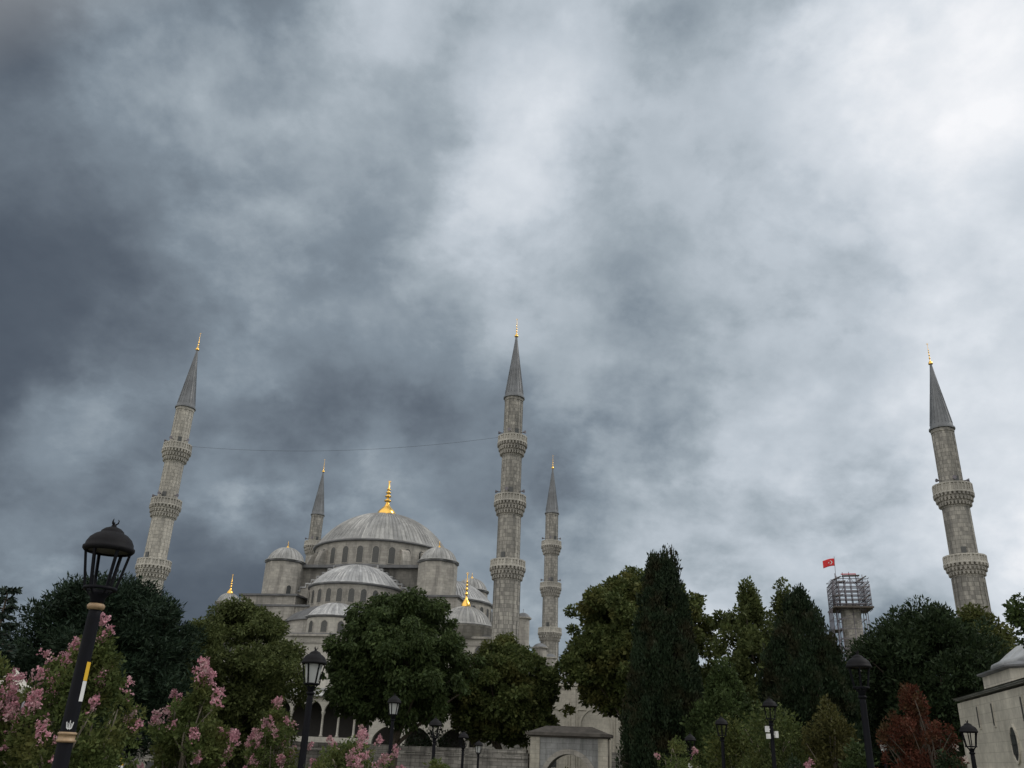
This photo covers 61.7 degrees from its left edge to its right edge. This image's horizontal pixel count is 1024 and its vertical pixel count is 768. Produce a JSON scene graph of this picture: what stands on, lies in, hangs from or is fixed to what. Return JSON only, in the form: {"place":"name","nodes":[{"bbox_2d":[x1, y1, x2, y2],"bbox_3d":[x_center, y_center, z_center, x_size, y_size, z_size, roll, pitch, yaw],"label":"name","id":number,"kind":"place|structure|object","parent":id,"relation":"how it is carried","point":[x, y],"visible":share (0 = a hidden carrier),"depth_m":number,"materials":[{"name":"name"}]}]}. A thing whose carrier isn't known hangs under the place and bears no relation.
{"place":"outdoors","nodes":[
{"label":"outdoors","id":0,"kind":"place"},
{"bbox_2d":[0,669,30,714],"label":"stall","id":1,"kind":"object","parent":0,"point":[22,687],"visible":0.14,"depth_m":21.31,"materials":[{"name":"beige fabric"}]},
{"bbox_2d":[119,732,143,767],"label":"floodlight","id":2,"kind":"object","parent":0,"point":[137,738],"visible":0.3,"depth_m":28.88,"materials":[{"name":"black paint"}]},
{"bbox_2d":[215,480,557,754],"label":"mosque","id":3,"kind":"structure","parent":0,"point":[364,557],"depth_m":141.12,"materials":[{"name":"stone"}]},
{"bbox_2d":[285,585,291,593],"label":"window","id":4,"kind":"structure","parent":3,"relation":"in","point":[288,588],"depth_m":144.26,"materials":[{"name":"grey glass"}]},
{"bbox_2d":[308,620,313,632],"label":"window","id":5,"kind":"structure","parent":3,"relation":"in","point":[310,628],"depth_m":131.16,"materials":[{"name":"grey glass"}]},
{"bbox_2d":[310,589,314,603],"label":"window","id":6,"kind":"structure","parent":3,"relation":"in","point":[313,591],"depth_m":139.48,"materials":[{"name":"grey glass"}]},
{"bbox_2d":[316,588,322,602],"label":"window","id":7,"kind":"structure","parent":3,"relation":"in","point":[319,593],"depth_m":138.26,"materials":[{"name":"grey glass"}]},
{"bbox_2d":[319,619,327,632],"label":"window","id":8,"kind":"structure","parent":3,"relation":"in","point":[324,623],"depth_m":130.14,"materials":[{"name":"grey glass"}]},
{"bbox_2d":[325,587,331,601],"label":"window","id":9,"kind":"structure","parent":3,"relation":"in","point":[328,595],"depth_m":137.32,"materials":[{"name":"grey glass"}]},
{"bbox_2d":[329,547,335,564],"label":"window","id":10,"kind":"structure","parent":3,"relation":"in","point":[333,550],"depth_m":150.10,"materials":[{"name":"grey glass"}]},
{"bbox_2d":[335,587,342,601],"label":"window","id":11,"kind":"structure","parent":3,"relation":"in","point":[339,592],"depth_m":136.79,"materials":[{"name":"grey glass"}]},
{"bbox_2d":[336,620,344,632],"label":"window","id":12,"kind":"structure","parent":3,"relation":"in","point":[339,627],"depth_m":130.46,"materials":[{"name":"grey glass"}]},
{"bbox_2d":[341,545,348,562],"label":"window","id":13,"kind":"structure","parent":3,"relation":"in","point":[345,551],"depth_m":148.88,"materials":[{"name":"grey glass"}]},
{"bbox_2d":[347,588,354,602],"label":"window","id":14,"kind":"structure","parent":3,"relation":"in","point":[351,592],"depth_m":136.67,"materials":[{"name":"grey glass"}]},
{"bbox_2d":[355,545,363,562],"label":"window","id":15,"kind":"structure","parent":3,"relation":"in","point":[360,549],"depth_m":148.12,"materials":[{"name":"grey glass"}]},
{"bbox_2d":[359,588,366,602],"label":"window","id":16,"kind":"structure","parent":3,"relation":"in","point":[363,593],"depth_m":137.05,"materials":[{"name":"grey glass"}]},
{"bbox_2d":[371,545,379,562],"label":"window","id":17,"kind":"structure","parent":3,"relation":"in","point":[375,550],"depth_m":147.97,"materials":[{"name":"grey glass"}]},
{"bbox_2d":[372,590,378,596],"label":"window","id":18,"kind":"structure","parent":3,"relation":"in","point":[374,592],"depth_m":138.03,"materials":[{"name":"grey glass"}]},
{"bbox_2d":[387,546,395,564],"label":"window","id":19,"kind":"structure","parent":3,"relation":"in","point":[391,551],"depth_m":148.37,"materials":[{"name":"grey glass"}]},
{"bbox_2d":[0,0,1023,725],"label":"sky","id":20,"kind":"structure","parent":0,"point":[727,242],"materials":[{"name":"grey"}]},
{"bbox_2d":[877,740,887,767],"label":"street lamp","id":21,"kind":"object","parent":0,"point":[885,765],"visible":0.23,"depth_m":52.87,"materials":[{"name":"black metal"}]},
{"bbox_3d":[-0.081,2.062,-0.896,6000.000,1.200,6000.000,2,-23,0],"label":"ground","id":22,"kind":"structure","parent":0,"visible":0},
{"bbox_2d":[0,586,22,670],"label":"cedar tree","id":23,"kind":"object","parent":22,"relation":"on","point":[11,606],"visible":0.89,"depth_m":43.75,"materials":[{"name":"green plant"}]},
{"bbox_2d":[0,651,32,767],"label":"crape myrtle","id":24,"kind":"object","parent":22,"relation":"on","point":[5,689],"visible":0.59,"depth_m":12.72,"materials":[{"name":"pink plant"}]},
{"bbox_2d":[0,612,147,767],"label":"crape myrtle","id":25,"kind":"object","parent":22,"relation":"on","point":[95,746],"visible":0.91,"depth_m":12.36,"materials":[{"name":"green plant"}]},
{"bbox_2d":[51,519,134,767],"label":"street lamp","id":26,"kind":"object","parent":22,"relation":"on","point":[114,541],"visible":1,"depth_m":10.95,"materials":[{"name":"black metal"}]},
{"bbox_2d":[0,569,208,766],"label":"pine tree","id":27,"kind":"object","parent":22,"relation":"on","point":[152,642],"visible":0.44,"depth_m":65.31,"materials":[{"name":"plant"}]},
{"bbox_2d":[135,334,200,591],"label":"minaret","id":28,"kind":"object","parent":22,"relation":"on","point":[165,508],"visible":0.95,"depth_m":134.01,"materials":[{"name":"stone"}]},
{"bbox_2d":[190,437,497,450],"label":"cable","id":29,"kind":"object","parent":28,"relation":"attached to","point":[341,450],"visible":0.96,"depth_m":132.47,"materials":[{"name":"metal"}]},
{"bbox_2d":[137,656,241,767],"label":"crape myrtle","id":30,"kind":"object","parent":22,"relation":"on","point":[209,740],"visible":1,"depth_m":14.68,"materials":[{"name":"green plant"}]},
{"bbox_2d":[147,594,322,767],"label":"tree","id":31,"kind":"object","parent":22,"relation":"on","point":[259,675],"visible":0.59,"depth_m":76.73,"materials":[{"name":"green plant"}]},
{"bbox_2d":[240,696,313,767],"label":"crape myrtle","id":32,"kind":"object","parent":22,"relation":"on","point":[272,734],"visible":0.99,"depth_m":21.61,"materials":[{"name":"green plant"}]},
{"bbox_2d":[298,647,326,767],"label":"street lamp","id":33,"kind":"object","parent":22,"relation":"on","point":[314,662],"visible":1,"depth_m":21.87,"materials":[{"name":"black metal"}]},
{"bbox_2d":[304,459,324,562],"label":"minaret","id":34,"kind":"object","parent":22,"relation":"on","point":[316,525],"visible":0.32,"depth_m":200.08,"materials":[{"name":"stone"}]},
{"bbox_2d":[118,741,529,767],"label":"precinct wall","id":35,"kind":"structure","parent":22,"relation":"on","point":[496,758],"depth_m":82.91,"materials":[{"name":"stone"}]},
{"bbox_2d":[144,759,155,767],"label":"window","id":36,"kind":"structure","parent":35,"relation":"in","point":[149,764],"depth_m":87.10,"materials":[{"name":"grey"}]},
{"bbox_2d":[305,724,405,767],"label":"crape myrtle","id":37,"kind":"object","parent":22,"relation":"on","point":[360,758],"visible":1,"depth_m":17.91,"materials":[{"name":"pink plant"}]},
{"bbox_2d":[387,694,400,767],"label":"street lamp","id":38,"kind":"object","parent":22,"relation":"on","point":[394,702],"visible":1,"depth_m":38.80,"materials":[{"name":"black metal"}]},
{"bbox_2d":[319,586,487,767],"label":"broadleaf tree","id":39,"kind":"object","parent":22,"relation":"on","point":[392,645],"visible":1,"depth_m":83.56,"materials":[{"name":"green plant"}]},
{"bbox_2d":[385,726,458,754],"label":"shrub","id":40,"kind":"object","parent":22,"relation":"on","point":[427,742],"visible":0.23,"depth_m":91.56,"materials":[{"name":"green plant"}]},
{"bbox_2d":[429,717,441,760],"bbox_3d":[-3.786,18.260,40.958,0.644,4.488,0.644,2,-23,0],"label":"street lamp","id":41,"kind":"object","parent":22,"relation":"on","point":[435,722],"visible":1,"depth_m":41.42,"materials":[{"name":"black metal"}]},
{"bbox_2d":[422,757,449,767],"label":"shrub","id":42,"kind":"object","parent":22,"relation":"on","point":[433,763],"visible":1,"depth_m":23.59,"materials":[{"name":"green plant"}]},
{"bbox_2d":[458,730,468,767],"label":"street lamp","id":43,"kind":"object","parent":22,"relation":"on","point":[463,734],"visible":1,"depth_m":52.35,"materials":[{"name":"black metal"}]},
{"bbox_2d":[475,741,482,767],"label":"street lamp","id":44,"kind":"object","parent":22,"relation":"on","point":[478,745],"visible":1,"depth_m":64.21,"materials":[{"name":"black metal"}]},
{"bbox_2d":[481,319,526,756],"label":"minaret","id":45,"kind":"object","parent":22,"relation":"on","point":[507,569],"visible":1,"depth_m":122.99,"materials":[{"name":"stone"}]},
{"bbox_2d":[448,631,575,752],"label":"broadleaf tree","id":46,"kind":"object","parent":22,"relation":"on","point":[510,701],"visible":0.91,"depth_m":88.06,"materials":[{"name":"green plant"}]},
{"bbox_2d":[538,455,561,660],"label":"minaret","id":47,"kind":"object","parent":22,"relation":"on","point":[550,632],"visible":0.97,"depth_m":185.91,"materials":[{"name":"stone"}]},
{"bbox_2d":[526,726,612,767],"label":"gate","id":48,"kind":"structure","parent":22,"relation":"on","point":[551,745],"depth_m":80.67,"materials":[{"name":"grey stone"}]},
{"bbox_2d":[523,672,677,767],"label":"courtyard building","id":49,"kind":"structure","parent":22,"relation":"on","point":[583,716],"depth_m":111.58,"materials":[{"name":"stone"}]},
{"bbox_2d":[551,760,557,767],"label":"window","id":50,"kind":"structure","parent":49,"relation":"in","point":[555,765],"depth_m":110.15,"materials":[{"name":"grey"}]},
{"bbox_2d":[612,752,622,767],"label":"precinct wall","id":51,"kind":"structure","parent":22,"relation":"on","point":[614,754],"depth_m":80.25,"materials":[{"name":"stone"}]},
{"bbox_2d":[549,565,727,721],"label":"plane tree","id":52,"kind":"object","parent":22,"relation":"on","point":[592,662],"visible":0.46,"depth_m":86.80,"materials":[{"name":"green plant"}]},
{"bbox_2d":[614,543,704,767],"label":"cypress tree","id":53,"kind":"object","parent":22,"relation":"on","point":[664,682],"visible":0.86,"depth_m":62.23,"materials":[{"name":"green plant"}]},
{"bbox_2d":[654,735,700,767],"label":"crape myrtle","id":54,"kind":"object","parent":22,"relation":"on","point":[673,747],"visible":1,"depth_m":26.98,"materials":[{"name":"green plant"}]},
{"bbox_2d":[685,733,695,766],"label":"street lamp","id":55,"kind":"object","parent":22,"relation":"on","point":[689,737],"visible":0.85,"depth_m":46.94,"materials":[{"name":"black metal"}]},
{"bbox_2d":[715,716,727,767],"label":"street lamp","id":56,"kind":"object","parent":22,"relation":"on","point":[720,721],"visible":1,"depth_m":41.41,"materials":[{"name":"black metal"}]},
{"bbox_2d":[678,657,778,767],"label":"tree","id":57,"kind":"object","parent":22,"relation":"on","point":[724,692],"visible":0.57,"depth_m":56.10,"materials":[{"name":"green plant"}]},
{"bbox_2d":[689,712,771,767],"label":"shrub","id":58,"kind":"object","parent":22,"relation":"on","point":[735,747],"visible":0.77,"depth_m":44.61,"materials":[{"name":"green plant"}]},
{"bbox_2d":[709,576,790,731],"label":"poplar tree","id":59,"kind":"object","parent":22,"relation":"on","point":[747,630],"visible":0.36,"depth_m":81.45,"materials":[{"name":"green plant"}]},
{"bbox_2d":[762,697,778,767],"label":"street lamp","id":60,"kind":"object","parent":22,"relation":"on","point":[770,704],"visible":1,"depth_m":36.56,"materials":[{"name":"black metal"}]},
{"bbox_2d":[735,701,831,767],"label":"shrub","id":61,"kind":"object","parent":22,"relation":"on","point":[755,760],"visible":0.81,"depth_m":40.40,"materials":[{"name":"green plant"}]},
{"bbox_2d":[765,576,806,674],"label":"poplar tree","id":62,"kind":"object","parent":22,"relation":"on","point":[777,599],"visible":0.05,"depth_m":87.11,"materials":[{"name":"green plant"}]},
{"bbox_2d":[783,752,814,767],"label":"rose bush","id":63,"kind":"object","parent":22,"relation":"on","point":[794,762],"visible":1,"depth_m":24.46,"materials":[{"name":"green plant"}]},
{"bbox_2d":[755,582,864,766],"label":"conifer tree","id":64,"kind":"object","parent":22,"relation":"on","point":[817,668],"visible":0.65,"depth_m":61.97,"materials":[{"name":"green plant"}]},
{"bbox_2d":[798,693,860,767],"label":"young tree","id":65,"kind":"object","parent":22,"relation":"on","point":[835,733],"visible":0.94,"depth_m":38.22,"materials":[{"name":"green plant"}]},
{"bbox_2d":[826,572,873,658],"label":"scaffold","id":66,"kind":"object","parent":22,"relation":"on","point":[864,607],"visible":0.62,"depth_m":173.34,"materials":[{"name":"metal"}]},
{"bbox_2d":[823,558,836,589],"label":"flag","id":67,"kind":"object","parent":66,"relation":"attached to","point":[829,562],"visible":1,"depth_m":173.88,"materials":[{"name":"fabric"}]},
{"bbox_2d":[841,605,862,657],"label":"minaret","id":68,"kind":"object","parent":22,"relation":"on","point":[847,621],"visible":0.09,"depth_m":172.04,"materials":[{"name":"stone"}]},
{"bbox_2d":[838,737,878,767],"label":"shrub","id":69,"kind":"object","parent":22,"relation":"on","point":[856,757],"visible":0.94,"depth_m":23.13,"materials":[{"name":"green plant"}]},
{"bbox_2d":[846,651,874,767],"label":"street lamp","id":70,"kind":"object","parent":22,"relation":"on","point":[858,662],"visible":1,"depth_m":21.91,"materials":[{"name":"black metal"}]},
{"bbox_2d":[852,670,882,767],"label":"shrub tree","id":71,"kind":"object","parent":22,"relation":"on","point":[878,766],"visible":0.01,"depth_m":69.35,"materials":[{"name":"green plant"}]},
{"bbox_2d":[876,682,969,767],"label":"maple tree","id":72,"kind":"object","parent":22,"relation":"on","point":[922,745],"visible":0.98,"depth_m":34.67,"materials":[{"name":"red plant"}]},
{"bbox_2d":[844,594,1012,767],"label":"evergreen tree","id":73,"kind":"object","parent":22,"relation":"on","point":[908,645],"visible":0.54,"depth_m":63.42,"materials":[{"name":"green plant"}]},
{"bbox_2d":[932,748,967,767],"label":"shrub","id":74,"kind":"object","parent":22,"relation":"on","point":[948,762],"visible":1,"depth_m":31.58,"materials":[{"name":"green plant"}]},
{"bbox_2d":[935,742,978,767],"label":"white shrub","id":75,"kind":"object","parent":22,"relation":"on","point":[957,755],"visible":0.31,"depth_m":34.86,"materials":[{"name":"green plant"}]},
{"bbox_2d":[926,343,991,616],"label":"minaret","id":76,"kind":"object","parent":22,"relation":"on","point":[965,565],"visible":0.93,"depth_m":113.22,"materials":[{"name":"limestone"},{"name":"lead"},{"name":"gilded metal"}]},
{"bbox_2d":[961,546,966,552],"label":"balcony door","id":77,"kind":"structure","parent":76,"relation":"in","point":[963,548],"depth_m":110.93,"materials":[{"name":"grey stone"}]},
{"bbox_2d":[959,720,977,767],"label":"street lamp","id":78,"kind":"object","parent":22,"relation":"on","point":[967,727],"visible":1,"depth_m":31.79,"materials":[{"name":"black metal"}]},
{"bbox_2d":[938,602,1021,686],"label":"broadleaf tree","id":79,"kind":"object","parent":22,"relation":"on","point":[968,613],"visible":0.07,"depth_m":71.88,"materials":[{"name":"green plant"}]},
{"bbox_2d":[953,644,1023,767],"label":"tomb building","id":80,"kind":"structure","parent":22,"relation":"on","point":[992,711],"depth_m":41.31,"materials":[{"name":"grey stone"}]},
{"bbox_2d":[975,705,981,728],"bbox_3d":[23.976,17.126,44.087,0.075,1.150,0.340,-3,-24,13],"label":"window","id":81,"kind":"structure","parent":80,"relation":"in","point":[977,710],"depth_m":44.01,"materials":[{"name":"grey stone"}]},
{"bbox_2d":[989,702,996,726],"bbox_3d":[23.373,16.057,41.682,0.075,1.150,0.340,-3,-24,13],"label":"window","id":82,"kind":"structure","parent":80,"relation":"in","point":[991,704],"depth_m":41.64,"materials":[{"name":"grey stone"}]},
{"bbox_2d":[1009,724,1020,763],"bbox_3d":[22.727,16.256,38.724,0.120,1.670,1.120,-3,-24,13],"label":"window","id":83,"kind":"structure","parent":80,"relation":"in","point":[1014,741],"depth_m":38.70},
{"bbox_2d":[1019,695,1023,721],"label":"window","id":84,"kind":"structure","parent":80,"relation":"in","point":[1020,696],"depth_m":37.50,"materials":[{"name":"grey stone"}]},
{"bbox_2d":[1002,592,1023,648],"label":"broadleaf tree","id":85,"kind":"object","parent":22,"relation":"on","point":[1014,614],"visible":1,"depth_m":36.76,"materials":[{"name":"green plant"}]}
]}

